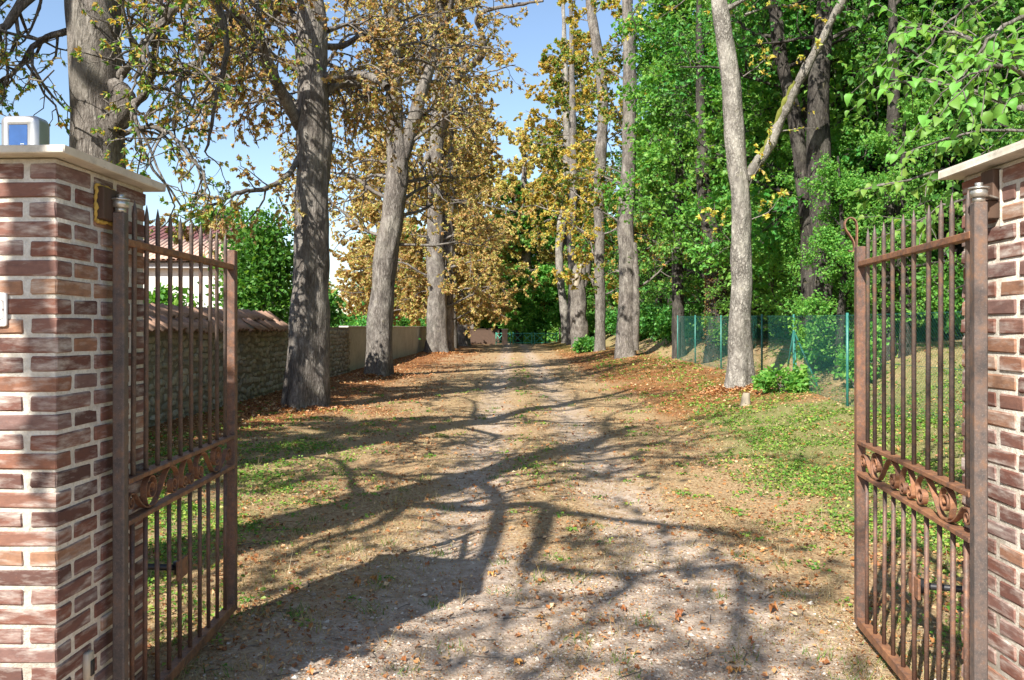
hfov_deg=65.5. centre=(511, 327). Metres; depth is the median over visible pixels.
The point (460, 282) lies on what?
chestnut tree
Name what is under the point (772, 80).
maple tree
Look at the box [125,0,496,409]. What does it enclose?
chestnut tree
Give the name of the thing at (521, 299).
tree
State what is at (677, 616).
fallen leaf
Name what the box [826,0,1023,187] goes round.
wood tree
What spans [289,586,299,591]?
fallen leaf
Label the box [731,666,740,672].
fallen leaf
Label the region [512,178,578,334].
tree
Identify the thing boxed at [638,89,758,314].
wood tree
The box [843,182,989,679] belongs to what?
gate leaf
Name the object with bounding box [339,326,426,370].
rendered wall
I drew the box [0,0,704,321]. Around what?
sky
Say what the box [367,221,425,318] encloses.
tree
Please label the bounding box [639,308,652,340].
undergrowth bush
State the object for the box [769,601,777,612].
fallen leaf
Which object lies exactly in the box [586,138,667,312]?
wood tree
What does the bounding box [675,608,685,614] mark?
fallen leaf
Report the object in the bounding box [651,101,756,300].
wood tree
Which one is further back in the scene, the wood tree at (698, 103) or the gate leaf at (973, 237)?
the wood tree at (698, 103)
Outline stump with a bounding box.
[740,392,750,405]
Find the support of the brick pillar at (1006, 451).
on the ground at (559, 422)
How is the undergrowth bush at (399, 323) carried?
on the ground at (559, 422)
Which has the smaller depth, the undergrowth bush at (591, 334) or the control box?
the control box
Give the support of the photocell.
attached to the brick pillar at (56, 446)
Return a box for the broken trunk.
[569,259,593,347]
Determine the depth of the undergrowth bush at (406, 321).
93.24 m
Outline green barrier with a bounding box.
[496,332,556,344]
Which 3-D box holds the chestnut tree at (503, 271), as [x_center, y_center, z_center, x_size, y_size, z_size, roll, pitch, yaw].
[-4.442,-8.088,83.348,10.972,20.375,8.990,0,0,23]
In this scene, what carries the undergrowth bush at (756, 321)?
on the ground at (559, 422)
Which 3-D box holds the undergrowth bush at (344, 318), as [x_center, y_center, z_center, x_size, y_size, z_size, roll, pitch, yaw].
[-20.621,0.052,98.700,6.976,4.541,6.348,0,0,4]
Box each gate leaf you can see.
[112,194,236,679]
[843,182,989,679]
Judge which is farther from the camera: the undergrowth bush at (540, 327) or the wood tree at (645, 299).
the undergrowth bush at (540, 327)
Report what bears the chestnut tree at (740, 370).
on the ground at (559, 422)
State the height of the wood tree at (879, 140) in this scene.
5.625 m
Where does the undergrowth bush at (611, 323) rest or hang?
on the ground at (559, 422)
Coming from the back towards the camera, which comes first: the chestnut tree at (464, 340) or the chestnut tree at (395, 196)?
the chestnut tree at (464, 340)
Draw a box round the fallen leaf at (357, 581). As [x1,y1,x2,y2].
[353,576,360,586]
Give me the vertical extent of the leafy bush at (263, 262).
5.659 m
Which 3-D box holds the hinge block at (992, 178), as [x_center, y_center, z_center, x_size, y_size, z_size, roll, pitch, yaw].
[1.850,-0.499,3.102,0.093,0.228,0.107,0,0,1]
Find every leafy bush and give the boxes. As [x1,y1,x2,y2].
[149,282,214,306]
[197,194,293,323]
[283,285,347,326]
[569,334,594,352]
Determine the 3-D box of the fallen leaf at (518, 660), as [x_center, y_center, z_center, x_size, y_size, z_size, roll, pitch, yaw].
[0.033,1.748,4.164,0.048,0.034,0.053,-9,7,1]
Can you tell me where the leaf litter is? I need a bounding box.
[143,337,963,679]
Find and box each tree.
[0,0,328,262]
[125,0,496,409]
[193,206,244,225]
[256,0,539,376]
[329,126,425,325]
[330,154,415,321]
[348,234,374,315]
[360,0,543,352]
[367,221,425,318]
[394,111,507,348]
[421,120,517,345]
[421,168,511,328]
[477,257,516,330]
[479,186,505,255]
[487,116,593,342]
[491,182,565,338]
[496,176,549,308]
[497,263,551,343]
[508,2,617,342]
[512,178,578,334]
[522,263,567,341]
[523,0,617,344]
[526,132,614,319]
[530,0,655,351]
[547,261,594,336]
[553,0,701,358]
[567,9,704,303]
[575,195,618,306]
[583,70,691,305]
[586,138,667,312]
[589,0,759,358]
[591,157,640,298]
[593,0,846,390]
[593,161,666,307]
[606,251,691,308]
[607,271,667,303]
[609,204,685,308]
[617,57,716,298]
[623,0,783,296]
[634,104,704,291]
[637,126,696,305]
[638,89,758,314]
[641,10,797,336]
[644,0,772,363]
[645,0,1021,341]
[649,1,784,274]
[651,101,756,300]
[666,0,912,339]
[671,0,967,345]
[687,0,927,363]
[695,127,794,293]
[699,174,791,344]
[707,0,927,370]
[711,0,950,337]
[747,1,990,267]
[752,0,900,361]
[757,118,880,343]
[771,0,1023,336]
[782,151,917,380]
[809,0,1023,326]
[815,92,963,357]
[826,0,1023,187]
[844,0,1023,261]
[848,3,1023,250]
[901,15,1023,181]
[936,0,1023,164]
[992,55,1023,143]
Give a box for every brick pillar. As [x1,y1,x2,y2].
[0,145,165,679]
[938,140,1023,679]
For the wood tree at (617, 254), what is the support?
on the ground at (559, 422)
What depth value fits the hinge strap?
3.06 m
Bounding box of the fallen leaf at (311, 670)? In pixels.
[306,667,314,674]
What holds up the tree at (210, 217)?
on the ground at (559, 422)
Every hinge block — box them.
[93,183,119,225]
[971,168,1003,226]
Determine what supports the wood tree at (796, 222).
on the ground at (559, 422)
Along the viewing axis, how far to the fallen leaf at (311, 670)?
3.96 m
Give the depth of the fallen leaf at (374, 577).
5.40 m
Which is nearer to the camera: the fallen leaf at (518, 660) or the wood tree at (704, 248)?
the fallen leaf at (518, 660)
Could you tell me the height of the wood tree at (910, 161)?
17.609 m
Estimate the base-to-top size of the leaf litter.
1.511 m
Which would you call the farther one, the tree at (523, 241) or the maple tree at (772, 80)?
the tree at (523, 241)
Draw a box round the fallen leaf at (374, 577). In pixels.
[369,574,376,580]
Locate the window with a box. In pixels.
[9,125,27,144]
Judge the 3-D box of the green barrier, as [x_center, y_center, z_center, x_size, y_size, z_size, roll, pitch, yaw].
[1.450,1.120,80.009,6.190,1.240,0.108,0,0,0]
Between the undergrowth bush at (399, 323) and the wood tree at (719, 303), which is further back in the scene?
the undergrowth bush at (399, 323)
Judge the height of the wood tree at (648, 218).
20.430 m
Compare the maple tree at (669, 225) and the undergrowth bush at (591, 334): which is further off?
the undergrowth bush at (591, 334)
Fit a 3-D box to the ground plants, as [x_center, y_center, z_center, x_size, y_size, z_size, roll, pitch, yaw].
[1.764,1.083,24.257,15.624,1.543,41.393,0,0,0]
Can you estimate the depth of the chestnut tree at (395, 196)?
27.92 m
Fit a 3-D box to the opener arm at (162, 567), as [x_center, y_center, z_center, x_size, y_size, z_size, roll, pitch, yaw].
[-1.817,1.175,3.860,0.422,0.101,0.050,0,0,-32]
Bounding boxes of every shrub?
[750,358,820,392]
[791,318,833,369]
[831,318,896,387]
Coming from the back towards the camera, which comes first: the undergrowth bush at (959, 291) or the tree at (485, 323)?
the tree at (485, 323)
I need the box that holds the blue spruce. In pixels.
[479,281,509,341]
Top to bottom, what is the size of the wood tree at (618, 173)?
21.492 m
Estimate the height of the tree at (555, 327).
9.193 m
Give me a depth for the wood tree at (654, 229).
45.82 m
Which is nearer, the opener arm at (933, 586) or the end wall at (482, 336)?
the opener arm at (933, 586)
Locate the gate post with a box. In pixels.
[501,329,507,344]
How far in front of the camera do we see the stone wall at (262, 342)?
17.49 m
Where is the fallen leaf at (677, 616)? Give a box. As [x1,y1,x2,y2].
[675,613,682,620]
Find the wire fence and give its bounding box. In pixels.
[677,311,963,426]
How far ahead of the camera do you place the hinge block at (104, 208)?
3.22 m
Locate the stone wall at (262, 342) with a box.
[143,303,350,428]
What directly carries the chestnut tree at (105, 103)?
on the ground at (559, 422)
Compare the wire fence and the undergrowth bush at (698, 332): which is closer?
the wire fence
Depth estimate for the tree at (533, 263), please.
94.43 m
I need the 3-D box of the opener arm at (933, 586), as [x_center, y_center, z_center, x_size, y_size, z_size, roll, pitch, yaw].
[2.032,1.193,3.575,0.420,0.064,0.050,0,0,36]
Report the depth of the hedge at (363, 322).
42.42 m
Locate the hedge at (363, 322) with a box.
[339,301,419,338]
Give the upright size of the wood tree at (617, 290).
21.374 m
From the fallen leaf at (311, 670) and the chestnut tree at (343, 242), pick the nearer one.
the fallen leaf at (311, 670)
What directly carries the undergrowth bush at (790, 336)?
on the ground at (559, 422)
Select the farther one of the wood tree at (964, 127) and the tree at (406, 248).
the tree at (406, 248)
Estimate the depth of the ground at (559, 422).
6.93 m
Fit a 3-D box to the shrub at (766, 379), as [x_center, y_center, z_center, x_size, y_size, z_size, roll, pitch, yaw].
[5.598,1.027,16.163,1.242,0.804,1.233,0,0,43]
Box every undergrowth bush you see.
[335,310,354,326]
[395,317,404,325]
[401,317,422,325]
[534,316,560,336]
[586,307,612,335]
[588,325,594,336]
[605,305,617,336]
[605,310,617,335]
[639,301,690,341]
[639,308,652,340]
[643,303,696,343]
[662,290,705,341]
[701,281,796,338]
[771,278,853,338]
[837,269,963,342]
[944,272,963,328]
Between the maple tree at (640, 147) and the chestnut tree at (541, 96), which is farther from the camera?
the chestnut tree at (541, 96)
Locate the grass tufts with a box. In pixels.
[148,354,963,679]
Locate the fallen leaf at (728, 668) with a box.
[726,665,731,673]
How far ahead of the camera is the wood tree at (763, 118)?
22.96 m
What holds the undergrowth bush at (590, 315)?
on the ground at (559, 422)
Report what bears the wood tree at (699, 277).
on the ground at (559, 422)
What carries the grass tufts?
on the ground at (559, 422)
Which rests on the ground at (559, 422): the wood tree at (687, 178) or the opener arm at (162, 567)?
the wood tree at (687, 178)
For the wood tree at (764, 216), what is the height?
10.766 m
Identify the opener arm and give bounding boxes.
[148,560,176,574]
[919,578,962,593]
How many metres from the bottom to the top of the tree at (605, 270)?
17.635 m
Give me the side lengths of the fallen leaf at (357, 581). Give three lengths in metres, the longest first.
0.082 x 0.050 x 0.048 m
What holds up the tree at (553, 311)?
on the ground at (559, 422)
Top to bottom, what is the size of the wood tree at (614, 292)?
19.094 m
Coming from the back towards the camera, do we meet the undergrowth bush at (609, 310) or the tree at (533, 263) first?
the tree at (533, 263)
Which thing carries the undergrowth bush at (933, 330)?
on the ground at (559, 422)
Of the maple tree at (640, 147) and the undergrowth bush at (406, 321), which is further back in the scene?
the undergrowth bush at (406, 321)
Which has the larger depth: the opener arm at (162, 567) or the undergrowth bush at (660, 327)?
the undergrowth bush at (660, 327)
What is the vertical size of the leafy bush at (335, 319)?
3.904 m
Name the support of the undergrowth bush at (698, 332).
on the ground at (559, 422)
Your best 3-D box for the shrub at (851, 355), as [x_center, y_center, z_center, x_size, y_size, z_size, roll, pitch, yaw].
[6.702,0.546,15.411,1.020,1.465,1.147,0,0,-37]
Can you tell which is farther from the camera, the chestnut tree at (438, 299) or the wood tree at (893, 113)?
the chestnut tree at (438, 299)
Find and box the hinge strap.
[986,194,998,199]
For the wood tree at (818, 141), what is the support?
on the ground at (559, 422)
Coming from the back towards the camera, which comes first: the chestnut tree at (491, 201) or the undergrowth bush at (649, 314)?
the chestnut tree at (491, 201)
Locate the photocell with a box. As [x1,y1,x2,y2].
[83,650,94,679]
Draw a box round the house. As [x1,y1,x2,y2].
[143,225,284,317]
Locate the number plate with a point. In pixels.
(3, 309)
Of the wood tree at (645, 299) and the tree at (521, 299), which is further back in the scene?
the tree at (521, 299)
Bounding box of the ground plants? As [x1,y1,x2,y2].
[147,336,963,668]
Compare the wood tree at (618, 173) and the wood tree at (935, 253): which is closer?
the wood tree at (935, 253)
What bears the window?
in the control box
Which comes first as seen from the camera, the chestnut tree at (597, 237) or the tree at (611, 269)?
the chestnut tree at (597, 237)
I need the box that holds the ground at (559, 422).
[143,330,963,679]
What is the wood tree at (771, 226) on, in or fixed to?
on the ground at (559, 422)
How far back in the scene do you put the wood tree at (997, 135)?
15.66 m
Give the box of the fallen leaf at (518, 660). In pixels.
[514,658,521,664]
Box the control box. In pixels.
[2,116,49,144]
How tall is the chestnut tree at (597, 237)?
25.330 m
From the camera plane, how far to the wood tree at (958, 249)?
21.78 m
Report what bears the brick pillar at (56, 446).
on the ground at (559, 422)
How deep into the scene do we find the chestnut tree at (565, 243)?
91.14 m
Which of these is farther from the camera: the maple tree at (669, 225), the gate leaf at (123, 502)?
the maple tree at (669, 225)
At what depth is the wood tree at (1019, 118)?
12.89 m
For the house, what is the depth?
33.25 m
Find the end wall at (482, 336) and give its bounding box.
[469,329,499,343]
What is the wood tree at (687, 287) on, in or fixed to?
on the ground at (559, 422)
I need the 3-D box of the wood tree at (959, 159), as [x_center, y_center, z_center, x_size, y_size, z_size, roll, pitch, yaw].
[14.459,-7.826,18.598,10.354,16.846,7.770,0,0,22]
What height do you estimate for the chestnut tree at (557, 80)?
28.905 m
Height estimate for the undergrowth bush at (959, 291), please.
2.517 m
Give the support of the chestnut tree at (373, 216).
on the ground at (559, 422)
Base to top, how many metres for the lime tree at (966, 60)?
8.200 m
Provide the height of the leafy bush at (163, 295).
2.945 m
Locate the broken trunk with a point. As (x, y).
(578, 320)
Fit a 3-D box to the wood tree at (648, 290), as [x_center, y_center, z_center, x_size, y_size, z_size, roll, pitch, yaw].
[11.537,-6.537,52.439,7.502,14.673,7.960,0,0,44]
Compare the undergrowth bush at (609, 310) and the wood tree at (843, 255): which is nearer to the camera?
the wood tree at (843, 255)
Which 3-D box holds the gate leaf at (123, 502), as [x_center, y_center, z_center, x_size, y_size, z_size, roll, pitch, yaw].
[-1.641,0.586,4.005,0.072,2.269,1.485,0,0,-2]
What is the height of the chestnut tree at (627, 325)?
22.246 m
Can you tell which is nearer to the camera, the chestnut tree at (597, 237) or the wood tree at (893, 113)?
the wood tree at (893, 113)
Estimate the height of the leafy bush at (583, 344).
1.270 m
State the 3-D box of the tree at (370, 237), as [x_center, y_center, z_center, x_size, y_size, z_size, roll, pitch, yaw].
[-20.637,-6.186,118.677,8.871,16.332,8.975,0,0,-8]
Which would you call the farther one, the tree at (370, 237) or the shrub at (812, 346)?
the tree at (370, 237)
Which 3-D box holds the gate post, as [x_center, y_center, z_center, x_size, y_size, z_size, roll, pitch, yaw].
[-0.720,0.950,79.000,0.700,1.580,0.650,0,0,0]
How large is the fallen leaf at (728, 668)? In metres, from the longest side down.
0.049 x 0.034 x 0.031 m
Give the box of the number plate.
[0,293,7,326]
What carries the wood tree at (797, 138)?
on the ground at (559, 422)
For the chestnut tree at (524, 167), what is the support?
on the ground at (559, 422)

